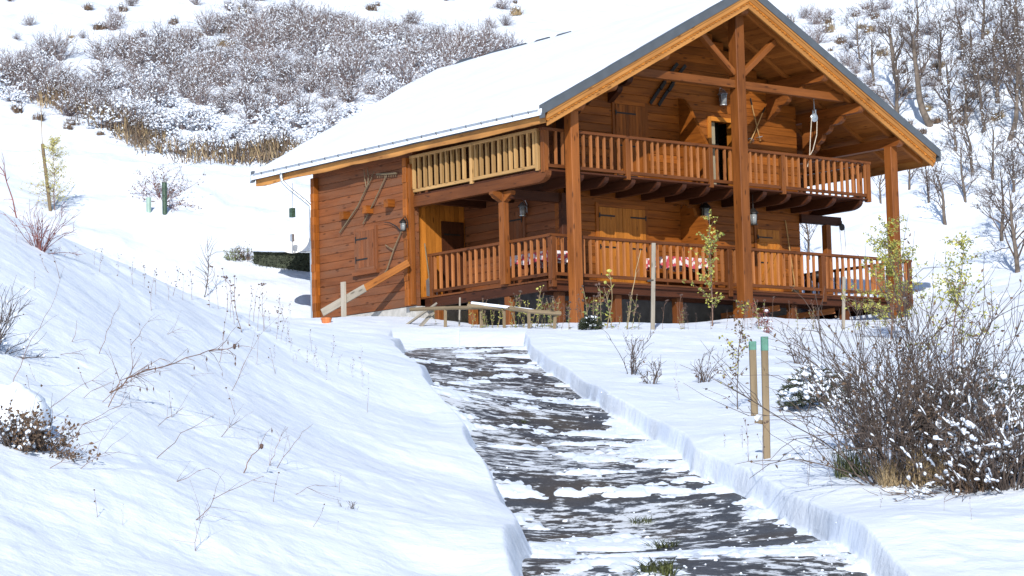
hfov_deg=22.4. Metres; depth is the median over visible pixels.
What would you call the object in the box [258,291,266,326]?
dry weed
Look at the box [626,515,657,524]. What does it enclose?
grass tuft
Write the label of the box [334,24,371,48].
hill shrub
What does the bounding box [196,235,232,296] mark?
tall stem
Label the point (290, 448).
bare twig
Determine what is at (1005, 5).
bare tree
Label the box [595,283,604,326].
garden weed
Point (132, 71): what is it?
hill shrub
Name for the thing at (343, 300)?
stair rail
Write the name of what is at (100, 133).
grass tussock
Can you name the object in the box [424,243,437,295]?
snow shovel
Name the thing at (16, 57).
hill shrub
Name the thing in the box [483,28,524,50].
hill shrub
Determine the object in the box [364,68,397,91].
hill shrub
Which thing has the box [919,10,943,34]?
hill shrub
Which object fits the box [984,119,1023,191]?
bare tree
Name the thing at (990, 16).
hill shrub
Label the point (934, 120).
grass tussock
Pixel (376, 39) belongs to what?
hill shrub
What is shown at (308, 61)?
hill shrub
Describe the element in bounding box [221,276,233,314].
dry weed
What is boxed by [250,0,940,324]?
chalet
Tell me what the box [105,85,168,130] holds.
hill shrub
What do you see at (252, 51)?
hill shrub
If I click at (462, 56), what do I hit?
hill shrub
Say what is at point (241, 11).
hill shrub
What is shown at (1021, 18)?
hill shrub
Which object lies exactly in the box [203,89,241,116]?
hill shrub
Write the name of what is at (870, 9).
hill shrub
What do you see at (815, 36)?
hill shrub
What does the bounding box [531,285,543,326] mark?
garden weed
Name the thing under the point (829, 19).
grass tussock
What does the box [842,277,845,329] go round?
wooden stake
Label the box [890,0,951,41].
bare tree
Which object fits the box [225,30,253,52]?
hill shrub
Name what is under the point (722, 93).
wall lantern
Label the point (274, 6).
hill shrub
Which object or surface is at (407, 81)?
hill shrub
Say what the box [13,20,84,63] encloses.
hill shrub
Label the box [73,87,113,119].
hill shrub
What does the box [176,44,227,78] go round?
hill shrub
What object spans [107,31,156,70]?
hill shrub
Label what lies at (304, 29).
hill shrub
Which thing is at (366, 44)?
hill shrub
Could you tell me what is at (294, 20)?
hill shrub
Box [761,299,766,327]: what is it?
garden weed
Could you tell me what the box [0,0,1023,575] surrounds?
ground
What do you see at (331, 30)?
hill shrub
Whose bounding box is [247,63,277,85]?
hill shrub
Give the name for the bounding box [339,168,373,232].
hay fork
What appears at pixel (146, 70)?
hill shrub
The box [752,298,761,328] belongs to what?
garden weed
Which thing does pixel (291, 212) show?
bird feeder
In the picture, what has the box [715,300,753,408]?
sapling
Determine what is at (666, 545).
grass tuft
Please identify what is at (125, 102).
hill shrub
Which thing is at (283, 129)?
hill shrub
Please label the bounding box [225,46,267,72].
hill shrub
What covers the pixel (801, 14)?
hill shrub
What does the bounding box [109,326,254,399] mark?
bare twig
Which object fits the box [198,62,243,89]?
hill shrub
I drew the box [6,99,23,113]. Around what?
grass tussock
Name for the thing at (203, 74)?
hill shrub
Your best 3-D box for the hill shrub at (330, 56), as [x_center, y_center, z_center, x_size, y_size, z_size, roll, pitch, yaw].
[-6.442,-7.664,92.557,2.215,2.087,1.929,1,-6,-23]
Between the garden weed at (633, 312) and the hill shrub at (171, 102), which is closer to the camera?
the garden weed at (633, 312)
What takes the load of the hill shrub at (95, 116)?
on the ground at (398, 456)
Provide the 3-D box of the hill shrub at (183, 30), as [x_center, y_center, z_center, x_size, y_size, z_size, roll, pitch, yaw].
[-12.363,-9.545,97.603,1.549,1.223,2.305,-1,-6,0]
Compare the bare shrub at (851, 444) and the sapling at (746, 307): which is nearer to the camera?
the bare shrub at (851, 444)
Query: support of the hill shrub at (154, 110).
on the ground at (398, 456)
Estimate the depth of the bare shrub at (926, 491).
22.42 m
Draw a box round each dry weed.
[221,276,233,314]
[225,280,233,317]
[232,275,241,331]
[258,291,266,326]
[742,418,748,460]
[757,421,768,461]
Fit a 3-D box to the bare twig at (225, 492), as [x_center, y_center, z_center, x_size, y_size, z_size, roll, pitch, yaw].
[-1.912,1.457,17.870,0.645,0.409,0.195,0,-6,-11]
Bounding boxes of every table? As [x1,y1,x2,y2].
[512,262,567,283]
[650,267,705,286]
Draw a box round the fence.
[409,302,560,328]
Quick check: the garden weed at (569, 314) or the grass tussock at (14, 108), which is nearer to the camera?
the garden weed at (569, 314)
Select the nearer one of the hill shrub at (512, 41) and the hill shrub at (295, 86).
the hill shrub at (295, 86)
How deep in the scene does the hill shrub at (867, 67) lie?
98.05 m
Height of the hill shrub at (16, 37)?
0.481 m
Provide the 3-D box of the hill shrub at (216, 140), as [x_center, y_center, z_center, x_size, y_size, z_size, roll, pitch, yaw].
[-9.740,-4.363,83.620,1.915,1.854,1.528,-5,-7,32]
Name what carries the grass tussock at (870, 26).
on the ground at (398, 456)
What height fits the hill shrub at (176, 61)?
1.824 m
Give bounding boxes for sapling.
[19,133,83,209]
[681,209,724,325]
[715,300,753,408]
[751,301,763,325]
[760,309,772,332]
[840,215,936,339]
[907,231,999,358]
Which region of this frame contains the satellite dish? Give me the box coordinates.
[275,222,310,252]
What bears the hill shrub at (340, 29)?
on the ground at (398, 456)
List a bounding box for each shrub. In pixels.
[0,38,34,83]
[0,40,34,78]
[0,72,17,92]
[0,81,29,104]
[0,277,53,358]
[0,389,62,453]
[1,192,84,256]
[2,57,58,91]
[11,33,22,41]
[12,43,54,75]
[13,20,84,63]
[14,40,42,62]
[17,67,74,102]
[19,13,38,25]
[19,46,79,87]
[23,33,76,55]
[29,50,60,68]
[29,62,76,91]
[38,56,97,82]
[44,88,86,117]
[50,82,95,108]
[54,71,91,100]
[58,68,91,90]
[69,69,118,100]
[73,27,128,59]
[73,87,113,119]
[75,105,134,136]
[76,50,121,81]
[76,68,126,104]
[77,29,85,38]
[84,90,124,111]
[89,52,122,75]
[96,15,135,58]
[98,4,128,30]
[99,66,133,95]
[101,7,131,27]
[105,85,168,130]
[106,87,158,111]
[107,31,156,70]
[107,91,148,116]
[112,64,146,85]
[113,56,180,106]
[117,49,148,72]
[118,30,155,54]
[118,70,146,95]
[122,0,139,5]
[124,29,194,68]
[124,62,174,92]
[128,24,151,36]
[128,58,168,80]
[128,162,205,211]
[133,30,159,52]
[135,41,198,80]
[136,98,162,113]
[136,98,181,125]
[137,14,185,42]
[137,136,178,155]
[140,32,177,62]
[145,110,187,135]
[147,68,180,96]
[157,23,211,49]
[157,35,183,46]
[157,88,184,107]
[157,127,193,148]
[158,36,194,59]
[160,131,196,155]
[164,51,220,98]
[165,58,201,86]
[166,106,205,135]
[167,42,249,82]
[168,21,201,41]
[171,75,230,105]
[172,98,220,123]
[174,46,221,69]
[175,26,233,61]
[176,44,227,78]
[176,57,214,86]
[180,0,236,35]
[186,106,227,131]
[188,0,204,4]
[193,125,228,143]
[194,127,238,153]
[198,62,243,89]
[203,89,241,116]
[205,1,262,31]
[205,38,242,67]
[207,85,240,102]
[211,57,271,104]
[218,142,250,162]
[219,0,239,11]
[219,120,246,140]
[220,4,260,24]
[221,13,271,51]
[221,45,256,61]
[221,59,248,77]
[221,78,288,129]
[222,9,257,37]
[222,23,240,41]
[223,244,251,260]
[224,0,278,38]
[225,0,271,15]
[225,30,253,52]
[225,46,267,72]
[226,32,287,63]
[228,115,253,131]
[231,53,271,84]
[233,241,252,261]
[234,19,298,51]
[236,131,266,153]
[239,12,278,33]
[239,123,278,143]
[240,41,301,74]
[241,86,278,113]
[245,96,309,126]
[246,13,287,42]
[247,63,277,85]
[247,107,302,128]
[247,118,279,135]
[249,0,293,24]
[251,52,277,65]
[251,60,312,89]
[253,76,280,97]
[257,27,295,47]
[259,2,286,21]
[260,41,295,60]
[263,78,304,106]
[265,0,313,29]
[265,124,290,149]
[266,57,305,78]
[267,14,310,44]
[268,119,301,137]
[269,98,328,131]
[270,75,309,96]
[270,142,296,161]
[272,0,316,19]
[276,34,299,50]
[279,7,313,33]
[280,84,330,116]
[282,14,332,48]
[284,52,306,71]
[285,62,335,93]
[287,17,323,41]
[287,33,314,54]
[288,21,335,59]
[288,48,328,75]
[290,1,331,30]
[290,122,327,143]
[293,0,344,33]
[293,45,351,85]
[297,44,354,77]
[300,108,336,137]
[304,104,348,128]
[307,44,336,63]
[309,45,389,93]
[310,70,343,98]
[311,16,342,40]
[312,6,340,27]
[314,29,348,51]
[315,92,345,111]
[316,10,367,45]
[320,74,372,102]
[321,108,346,121]
[322,37,348,58]
[323,41,367,79]
[326,5,362,26]
[326,8,352,20]
[327,30,377,65]
[331,9,377,29]
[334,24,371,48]
[334,34,389,73]
[334,107,360,124]
[336,98,361,117]
[337,34,381,54]
[343,13,367,35]
[352,14,392,41]
[353,34,396,56]
[354,76,385,94]
[360,54,381,66]
[361,31,392,52]
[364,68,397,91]
[366,68,411,101]
[367,19,398,40]
[367,40,405,74]
[369,13,411,34]
[373,32,421,54]
[376,42,407,72]
[377,48,430,84]
[378,75,408,97]
[381,18,421,48]
[381,19,406,41]
[392,44,429,62]
[395,30,428,56]
[395,35,436,74]
[395,70,426,86]
[398,32,435,51]
[400,8,425,26]
[401,9,418,23]
[404,17,444,43]
[406,24,429,34]
[407,23,453,40]
[412,53,451,78]
[414,25,481,57]
[414,54,444,66]
[416,41,438,61]
[420,32,455,58]
[423,37,471,66]
[424,52,462,74]
[425,33,443,48]
[428,18,464,43]
[442,23,507,57]
[443,18,487,54]
[447,43,482,60]
[449,21,492,43]
[466,25,492,48]
[468,17,505,46]
[480,9,497,28]
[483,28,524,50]
[486,28,533,46]
[490,0,511,9]
[493,27,522,48]
[498,10,518,25]
[577,314,602,329]
[601,322,657,374]
[636,359,666,383]
[681,240,1023,486]
[687,218,1023,485]
[691,345,725,382]
[771,346,911,456]
[774,323,812,363]
[775,363,853,409]
[795,9,808,18]
[796,0,815,18]
[799,14,836,43]
[805,5,833,21]
[805,8,827,24]
[823,6,834,15]
[831,45,863,66]
[837,37,859,48]
[847,28,864,39]
[849,0,891,15]
[849,60,863,73]
[862,72,880,86]
[863,58,875,69]
[864,294,1023,493]
[864,391,1023,501]
[865,83,890,100]
[868,18,897,33]
[868,82,894,106]
[874,0,894,9]
[888,79,915,97]
[898,32,928,52]
[905,62,932,76]
[913,73,939,85]
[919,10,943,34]
[919,355,1023,434]
[921,77,940,88]
[923,46,947,58]
[949,0,977,17]
[965,35,997,63]
[985,12,999,19]
[993,4,1023,39]
[1018,11,1023,21]
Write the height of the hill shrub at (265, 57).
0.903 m
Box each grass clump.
[820,440,890,478]
[857,455,924,487]
[877,440,958,488]
[914,442,1003,494]
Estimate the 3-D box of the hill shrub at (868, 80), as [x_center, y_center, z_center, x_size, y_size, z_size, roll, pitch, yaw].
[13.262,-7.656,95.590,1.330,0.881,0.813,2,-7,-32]
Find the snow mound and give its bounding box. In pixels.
[0,381,52,431]
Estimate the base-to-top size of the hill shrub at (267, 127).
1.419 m
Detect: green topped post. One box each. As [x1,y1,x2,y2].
[749,341,757,415]
[754,336,770,458]
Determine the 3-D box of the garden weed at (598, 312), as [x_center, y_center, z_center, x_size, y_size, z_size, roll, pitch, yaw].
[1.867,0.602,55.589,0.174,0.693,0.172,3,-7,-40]
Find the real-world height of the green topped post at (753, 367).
1.335 m
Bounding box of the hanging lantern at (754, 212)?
[750,194,758,225]
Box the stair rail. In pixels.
[321,259,410,316]
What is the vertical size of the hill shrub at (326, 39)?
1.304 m
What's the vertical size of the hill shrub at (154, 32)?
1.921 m
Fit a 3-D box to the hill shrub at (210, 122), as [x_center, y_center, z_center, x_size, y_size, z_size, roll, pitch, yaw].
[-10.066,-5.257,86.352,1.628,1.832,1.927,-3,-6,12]
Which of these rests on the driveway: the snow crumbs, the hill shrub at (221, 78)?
the snow crumbs
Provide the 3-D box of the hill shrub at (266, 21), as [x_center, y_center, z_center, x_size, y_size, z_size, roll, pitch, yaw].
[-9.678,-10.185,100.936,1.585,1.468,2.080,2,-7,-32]
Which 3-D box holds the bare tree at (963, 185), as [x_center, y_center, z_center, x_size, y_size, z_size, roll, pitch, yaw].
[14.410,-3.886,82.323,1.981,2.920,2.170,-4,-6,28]
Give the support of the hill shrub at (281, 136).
on the ground at (398, 456)
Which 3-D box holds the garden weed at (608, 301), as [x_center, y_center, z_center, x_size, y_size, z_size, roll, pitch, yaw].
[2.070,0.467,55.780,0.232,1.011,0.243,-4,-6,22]
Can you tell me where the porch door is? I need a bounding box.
[441,221,464,293]
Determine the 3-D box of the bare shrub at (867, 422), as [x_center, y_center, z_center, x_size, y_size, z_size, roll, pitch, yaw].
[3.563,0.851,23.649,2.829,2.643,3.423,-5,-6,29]
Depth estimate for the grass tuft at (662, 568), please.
19.16 m
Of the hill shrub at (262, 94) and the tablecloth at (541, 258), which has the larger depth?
the hill shrub at (262, 94)
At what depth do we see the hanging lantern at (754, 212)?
64.82 m
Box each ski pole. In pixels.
[748,107,765,143]
[750,98,762,140]
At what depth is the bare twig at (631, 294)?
55.68 m
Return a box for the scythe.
[384,222,401,272]
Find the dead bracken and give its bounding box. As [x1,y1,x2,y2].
[13,384,100,461]
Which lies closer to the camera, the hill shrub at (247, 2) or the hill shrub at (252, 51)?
the hill shrub at (252, 51)
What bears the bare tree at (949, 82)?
on the ground at (398, 456)
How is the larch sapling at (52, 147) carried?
on the ground at (398, 456)
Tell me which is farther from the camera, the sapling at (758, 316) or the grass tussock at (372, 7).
the grass tussock at (372, 7)
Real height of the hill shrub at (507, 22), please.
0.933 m
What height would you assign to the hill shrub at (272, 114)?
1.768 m
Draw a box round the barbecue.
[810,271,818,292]
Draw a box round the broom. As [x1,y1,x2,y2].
[785,220,798,292]
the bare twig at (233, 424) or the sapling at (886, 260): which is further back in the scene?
the sapling at (886, 260)
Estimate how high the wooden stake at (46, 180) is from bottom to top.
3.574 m
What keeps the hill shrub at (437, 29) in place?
on the ground at (398, 456)
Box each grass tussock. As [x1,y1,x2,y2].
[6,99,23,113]
[32,109,50,120]
[62,120,75,129]
[63,115,84,125]
[81,2,97,10]
[89,20,105,29]
[95,131,104,135]
[114,1,130,11]
[167,16,178,24]
[214,23,231,32]
[215,37,229,45]
[365,3,377,10]
[505,3,523,15]
[787,13,796,21]
[820,15,835,23]
[820,21,838,31]
[832,32,852,43]
[864,21,875,32]
[868,11,879,18]
[875,45,889,55]
[902,116,920,124]
[916,126,926,133]
[924,102,932,110]
[929,58,948,66]
[931,115,942,123]
[953,115,969,124]
[957,103,972,111]
[990,104,1004,120]
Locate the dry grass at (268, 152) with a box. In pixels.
[28,76,307,165]
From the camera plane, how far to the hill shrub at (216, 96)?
88.67 m
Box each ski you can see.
[649,62,678,104]
[658,64,686,105]
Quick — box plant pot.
[321,317,331,322]
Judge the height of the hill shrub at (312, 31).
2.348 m
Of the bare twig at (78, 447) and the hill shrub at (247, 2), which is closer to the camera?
the bare twig at (78, 447)
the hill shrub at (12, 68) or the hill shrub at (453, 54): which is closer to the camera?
the hill shrub at (12, 68)
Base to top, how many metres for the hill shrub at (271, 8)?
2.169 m
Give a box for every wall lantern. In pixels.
[399,216,407,230]
[518,200,526,216]
[699,203,710,221]
[718,87,727,105]
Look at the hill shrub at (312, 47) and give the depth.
94.97 m
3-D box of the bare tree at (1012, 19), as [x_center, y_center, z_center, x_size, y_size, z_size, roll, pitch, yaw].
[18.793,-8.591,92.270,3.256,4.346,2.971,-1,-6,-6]
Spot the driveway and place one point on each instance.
(683, 519)
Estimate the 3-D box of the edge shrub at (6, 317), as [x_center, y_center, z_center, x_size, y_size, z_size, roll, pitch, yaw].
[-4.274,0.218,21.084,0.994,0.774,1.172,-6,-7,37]
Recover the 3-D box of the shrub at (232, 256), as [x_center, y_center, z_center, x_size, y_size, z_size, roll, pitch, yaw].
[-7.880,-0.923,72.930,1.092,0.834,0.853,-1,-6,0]
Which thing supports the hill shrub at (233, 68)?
on the ground at (398, 456)
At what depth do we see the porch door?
64.83 m
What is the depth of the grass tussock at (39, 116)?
85.95 m
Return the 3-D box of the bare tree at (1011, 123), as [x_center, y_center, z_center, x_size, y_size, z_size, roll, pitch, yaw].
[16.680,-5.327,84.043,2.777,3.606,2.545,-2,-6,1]
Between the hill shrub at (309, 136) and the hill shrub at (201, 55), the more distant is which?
the hill shrub at (201, 55)
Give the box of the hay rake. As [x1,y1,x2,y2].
[362,172,396,223]
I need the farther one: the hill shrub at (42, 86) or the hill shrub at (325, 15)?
the hill shrub at (325, 15)
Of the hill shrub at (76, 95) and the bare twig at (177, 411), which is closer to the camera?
the bare twig at (177, 411)
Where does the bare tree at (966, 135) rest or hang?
on the ground at (398, 456)
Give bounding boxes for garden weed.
[508,297,517,327]
[516,290,521,326]
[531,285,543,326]
[537,293,545,326]
[566,301,571,329]
[580,285,590,328]
[589,295,596,313]
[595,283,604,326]
[595,300,601,328]
[603,287,613,328]
[604,269,613,327]
[625,292,631,329]
[630,294,638,329]
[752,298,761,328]
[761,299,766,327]
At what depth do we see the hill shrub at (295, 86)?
89.62 m
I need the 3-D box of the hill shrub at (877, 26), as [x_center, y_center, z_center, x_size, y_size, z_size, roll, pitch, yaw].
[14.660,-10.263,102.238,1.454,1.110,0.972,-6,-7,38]
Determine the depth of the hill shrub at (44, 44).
95.17 m
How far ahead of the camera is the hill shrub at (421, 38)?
96.99 m
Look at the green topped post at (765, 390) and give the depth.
26.46 m
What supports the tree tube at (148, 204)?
on the ground at (398, 456)
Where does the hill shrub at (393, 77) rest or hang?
on the ground at (398, 456)
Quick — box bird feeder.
[289,183,295,217]
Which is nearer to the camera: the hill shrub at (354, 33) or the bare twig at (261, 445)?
the bare twig at (261, 445)
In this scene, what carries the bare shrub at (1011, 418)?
on the ground at (398, 456)
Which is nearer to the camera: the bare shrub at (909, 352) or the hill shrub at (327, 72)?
the bare shrub at (909, 352)
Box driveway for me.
[404,346,867,575]
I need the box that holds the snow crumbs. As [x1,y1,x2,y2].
[441,360,856,575]
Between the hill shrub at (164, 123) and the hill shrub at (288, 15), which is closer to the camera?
the hill shrub at (164, 123)
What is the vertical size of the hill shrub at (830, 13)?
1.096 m
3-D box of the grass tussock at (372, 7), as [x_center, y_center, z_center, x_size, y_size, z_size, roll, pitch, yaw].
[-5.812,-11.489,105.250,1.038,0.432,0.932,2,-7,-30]
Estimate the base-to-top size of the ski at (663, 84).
1.156 m
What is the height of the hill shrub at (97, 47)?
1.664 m
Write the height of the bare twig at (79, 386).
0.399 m
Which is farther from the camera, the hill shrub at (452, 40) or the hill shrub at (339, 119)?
the hill shrub at (452, 40)
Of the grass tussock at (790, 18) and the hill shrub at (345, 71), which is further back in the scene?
the grass tussock at (790, 18)
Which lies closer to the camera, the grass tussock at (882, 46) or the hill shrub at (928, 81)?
the hill shrub at (928, 81)
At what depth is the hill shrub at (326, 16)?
101.37 m
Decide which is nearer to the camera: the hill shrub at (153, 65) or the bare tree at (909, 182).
the bare tree at (909, 182)
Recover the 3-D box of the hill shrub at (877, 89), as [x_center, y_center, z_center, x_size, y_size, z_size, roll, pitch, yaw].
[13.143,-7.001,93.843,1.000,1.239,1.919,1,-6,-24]
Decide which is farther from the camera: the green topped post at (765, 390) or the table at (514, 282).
the table at (514, 282)
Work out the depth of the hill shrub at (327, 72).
90.84 m
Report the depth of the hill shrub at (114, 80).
90.34 m
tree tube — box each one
[146,197,150,212]
[161,178,168,214]
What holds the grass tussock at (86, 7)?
on the ground at (398, 456)
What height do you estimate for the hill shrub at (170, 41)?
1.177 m
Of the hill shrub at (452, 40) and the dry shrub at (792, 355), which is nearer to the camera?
the dry shrub at (792, 355)
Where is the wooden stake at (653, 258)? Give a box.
[647,243,655,329]
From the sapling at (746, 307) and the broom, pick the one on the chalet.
the broom
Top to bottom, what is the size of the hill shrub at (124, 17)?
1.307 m
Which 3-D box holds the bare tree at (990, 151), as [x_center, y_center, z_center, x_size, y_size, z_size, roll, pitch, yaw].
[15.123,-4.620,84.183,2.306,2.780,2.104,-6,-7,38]
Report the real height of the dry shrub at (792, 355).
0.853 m
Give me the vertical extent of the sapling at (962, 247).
2.443 m
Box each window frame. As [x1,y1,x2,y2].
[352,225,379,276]
[509,208,525,255]
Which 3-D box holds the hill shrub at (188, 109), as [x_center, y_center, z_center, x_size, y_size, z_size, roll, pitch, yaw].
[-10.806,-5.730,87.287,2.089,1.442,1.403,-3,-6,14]
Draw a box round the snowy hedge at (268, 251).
[251,234,309,271]
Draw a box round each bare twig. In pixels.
[0,154,16,217]
[13,271,62,381]
[45,405,124,446]
[50,369,113,407]
[50,416,125,467]
[56,383,141,457]
[80,426,141,468]
[103,370,166,401]
[107,348,172,406]
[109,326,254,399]
[157,416,223,457]
[158,384,194,425]
[169,481,210,550]
[177,460,223,481]
[196,470,278,521]
[221,404,246,436]
[232,317,277,389]
[243,429,272,472]
[269,428,284,465]
[277,428,307,467]
[297,485,340,500]
[627,250,640,328]
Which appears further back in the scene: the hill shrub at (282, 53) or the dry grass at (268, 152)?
the hill shrub at (282, 53)
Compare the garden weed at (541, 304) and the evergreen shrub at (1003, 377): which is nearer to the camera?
the evergreen shrub at (1003, 377)
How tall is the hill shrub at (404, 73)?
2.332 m
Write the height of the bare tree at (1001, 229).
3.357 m
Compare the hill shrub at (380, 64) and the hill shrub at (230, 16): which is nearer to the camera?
the hill shrub at (380, 64)
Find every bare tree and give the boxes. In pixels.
[800,223,816,259]
[828,5,874,65]
[848,17,886,85]
[852,12,940,112]
[867,1,923,95]
[871,174,884,203]
[887,3,958,126]
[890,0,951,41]
[902,136,971,202]
[906,0,974,75]
[907,170,916,189]
[910,27,996,123]
[913,140,962,224]
[923,40,1008,127]
[923,121,986,202]
[932,0,976,55]
[936,0,1018,87]
[936,82,966,150]
[940,96,988,172]
[941,103,1019,172]
[950,0,1023,103]
[951,39,1020,132]
[955,0,1023,38]
[963,145,1023,272]
[970,142,1023,240]
[981,0,1023,74]
[984,75,1023,155]
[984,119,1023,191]
[986,41,1023,140]
[987,20,1023,119]
[988,0,1023,86]
[1003,0,1021,47]
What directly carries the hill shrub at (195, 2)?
on the ground at (398, 456)
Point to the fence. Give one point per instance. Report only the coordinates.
(480, 306)
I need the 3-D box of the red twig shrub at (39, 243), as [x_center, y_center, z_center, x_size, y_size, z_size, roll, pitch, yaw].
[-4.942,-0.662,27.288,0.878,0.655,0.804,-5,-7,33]
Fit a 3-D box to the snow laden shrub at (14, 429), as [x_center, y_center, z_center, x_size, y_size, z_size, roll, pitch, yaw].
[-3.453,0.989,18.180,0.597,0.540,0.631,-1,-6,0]
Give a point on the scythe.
(394, 246)
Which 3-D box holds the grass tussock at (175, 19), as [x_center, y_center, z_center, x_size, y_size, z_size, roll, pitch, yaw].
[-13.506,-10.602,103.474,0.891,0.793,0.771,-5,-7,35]
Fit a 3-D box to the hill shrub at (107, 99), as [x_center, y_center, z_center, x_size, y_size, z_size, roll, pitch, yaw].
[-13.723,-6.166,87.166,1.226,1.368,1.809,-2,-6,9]
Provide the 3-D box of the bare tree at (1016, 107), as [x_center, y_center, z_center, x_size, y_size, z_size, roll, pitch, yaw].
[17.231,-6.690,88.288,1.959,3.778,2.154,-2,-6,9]
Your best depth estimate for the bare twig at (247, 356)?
25.71 m
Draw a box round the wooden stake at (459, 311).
[458,297,460,325]
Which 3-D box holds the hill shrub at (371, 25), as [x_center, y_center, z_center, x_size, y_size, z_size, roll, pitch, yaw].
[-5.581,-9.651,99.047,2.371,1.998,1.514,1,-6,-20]
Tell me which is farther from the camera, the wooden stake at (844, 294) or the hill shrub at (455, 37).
the hill shrub at (455, 37)
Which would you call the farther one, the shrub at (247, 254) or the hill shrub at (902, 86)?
the hill shrub at (902, 86)
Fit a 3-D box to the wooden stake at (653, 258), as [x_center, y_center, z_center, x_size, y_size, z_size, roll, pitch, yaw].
[3.039,0.163,55.769,0.201,2.279,0.130,-1,-6,0]
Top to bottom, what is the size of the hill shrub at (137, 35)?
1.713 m
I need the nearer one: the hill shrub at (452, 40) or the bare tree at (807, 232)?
the bare tree at (807, 232)
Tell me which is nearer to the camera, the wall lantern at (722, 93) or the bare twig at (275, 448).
the bare twig at (275, 448)
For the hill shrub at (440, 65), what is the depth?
92.61 m
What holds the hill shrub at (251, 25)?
on the ground at (398, 456)
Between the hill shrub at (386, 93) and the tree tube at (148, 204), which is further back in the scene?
the hill shrub at (386, 93)
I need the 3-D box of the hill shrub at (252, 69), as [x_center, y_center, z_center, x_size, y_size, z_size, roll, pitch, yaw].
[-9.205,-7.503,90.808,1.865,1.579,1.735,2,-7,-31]
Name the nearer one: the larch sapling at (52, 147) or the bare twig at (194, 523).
the bare twig at (194, 523)
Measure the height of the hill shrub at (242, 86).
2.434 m
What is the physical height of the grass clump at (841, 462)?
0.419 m
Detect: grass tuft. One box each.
[622,555,695,575]
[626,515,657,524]
[637,537,682,548]
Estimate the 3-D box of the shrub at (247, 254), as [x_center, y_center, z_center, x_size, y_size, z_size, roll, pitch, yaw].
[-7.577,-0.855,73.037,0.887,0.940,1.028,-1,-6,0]
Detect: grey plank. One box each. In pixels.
[406,302,436,323]
[419,312,434,325]
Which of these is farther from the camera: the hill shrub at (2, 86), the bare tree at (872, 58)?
the bare tree at (872, 58)
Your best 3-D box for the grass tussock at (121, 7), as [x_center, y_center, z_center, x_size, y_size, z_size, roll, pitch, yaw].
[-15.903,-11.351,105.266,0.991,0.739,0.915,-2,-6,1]
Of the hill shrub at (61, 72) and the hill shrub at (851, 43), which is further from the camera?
the hill shrub at (851, 43)
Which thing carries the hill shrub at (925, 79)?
on the ground at (398, 456)
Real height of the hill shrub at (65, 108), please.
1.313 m
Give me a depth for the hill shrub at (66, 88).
88.63 m
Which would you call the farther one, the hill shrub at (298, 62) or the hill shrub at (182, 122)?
the hill shrub at (298, 62)
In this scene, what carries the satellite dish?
attached to the chalet
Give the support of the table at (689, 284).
on the chalet
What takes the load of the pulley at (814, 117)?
hanging from the chalet
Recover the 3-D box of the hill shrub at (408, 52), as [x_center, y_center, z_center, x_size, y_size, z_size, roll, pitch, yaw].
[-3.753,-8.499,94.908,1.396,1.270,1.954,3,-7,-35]
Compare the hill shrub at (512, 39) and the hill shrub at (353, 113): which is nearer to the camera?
the hill shrub at (353, 113)
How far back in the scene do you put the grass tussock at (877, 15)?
104.74 m
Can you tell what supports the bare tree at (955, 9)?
on the ground at (398, 456)
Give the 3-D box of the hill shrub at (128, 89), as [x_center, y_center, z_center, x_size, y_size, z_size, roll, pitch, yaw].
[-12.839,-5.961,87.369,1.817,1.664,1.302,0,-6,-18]
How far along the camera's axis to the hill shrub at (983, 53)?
96.18 m
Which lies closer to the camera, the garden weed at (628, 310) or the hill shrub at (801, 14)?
the garden weed at (628, 310)
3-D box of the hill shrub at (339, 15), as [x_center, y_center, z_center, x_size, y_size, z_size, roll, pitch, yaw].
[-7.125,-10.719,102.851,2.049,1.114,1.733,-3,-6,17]
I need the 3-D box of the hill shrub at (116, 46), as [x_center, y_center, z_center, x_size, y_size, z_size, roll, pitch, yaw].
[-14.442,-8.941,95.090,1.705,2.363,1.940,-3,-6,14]
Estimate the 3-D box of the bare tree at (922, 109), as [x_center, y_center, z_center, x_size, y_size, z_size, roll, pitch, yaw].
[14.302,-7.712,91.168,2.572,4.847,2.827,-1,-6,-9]
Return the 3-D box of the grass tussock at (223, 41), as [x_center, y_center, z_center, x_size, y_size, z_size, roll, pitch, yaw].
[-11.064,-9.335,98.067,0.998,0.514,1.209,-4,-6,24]
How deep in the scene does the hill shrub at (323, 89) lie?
89.25 m
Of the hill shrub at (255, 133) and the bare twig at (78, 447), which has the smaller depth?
the bare twig at (78, 447)
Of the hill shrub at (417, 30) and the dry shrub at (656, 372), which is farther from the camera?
the hill shrub at (417, 30)
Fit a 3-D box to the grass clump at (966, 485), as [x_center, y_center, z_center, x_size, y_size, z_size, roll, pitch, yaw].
[4.008,1.573,22.695,1.088,0.503,1.153,0,-6,-18]
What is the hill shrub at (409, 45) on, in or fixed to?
on the ground at (398, 456)
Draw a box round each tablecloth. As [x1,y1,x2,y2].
[510,250,567,268]
[646,256,707,271]
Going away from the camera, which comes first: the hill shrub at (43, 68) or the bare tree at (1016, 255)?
the bare tree at (1016, 255)
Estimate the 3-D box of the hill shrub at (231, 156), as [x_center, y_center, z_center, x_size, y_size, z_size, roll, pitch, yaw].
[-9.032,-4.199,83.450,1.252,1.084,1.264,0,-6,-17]
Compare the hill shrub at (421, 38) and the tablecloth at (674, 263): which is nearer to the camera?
the tablecloth at (674, 263)
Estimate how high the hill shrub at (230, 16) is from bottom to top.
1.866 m
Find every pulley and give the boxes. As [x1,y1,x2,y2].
[807,99,817,166]
[839,221,845,270]
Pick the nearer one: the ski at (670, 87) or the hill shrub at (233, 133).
the ski at (670, 87)
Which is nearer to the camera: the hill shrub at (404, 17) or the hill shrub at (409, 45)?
the hill shrub at (409, 45)
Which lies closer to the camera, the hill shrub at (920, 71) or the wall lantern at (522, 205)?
the wall lantern at (522, 205)

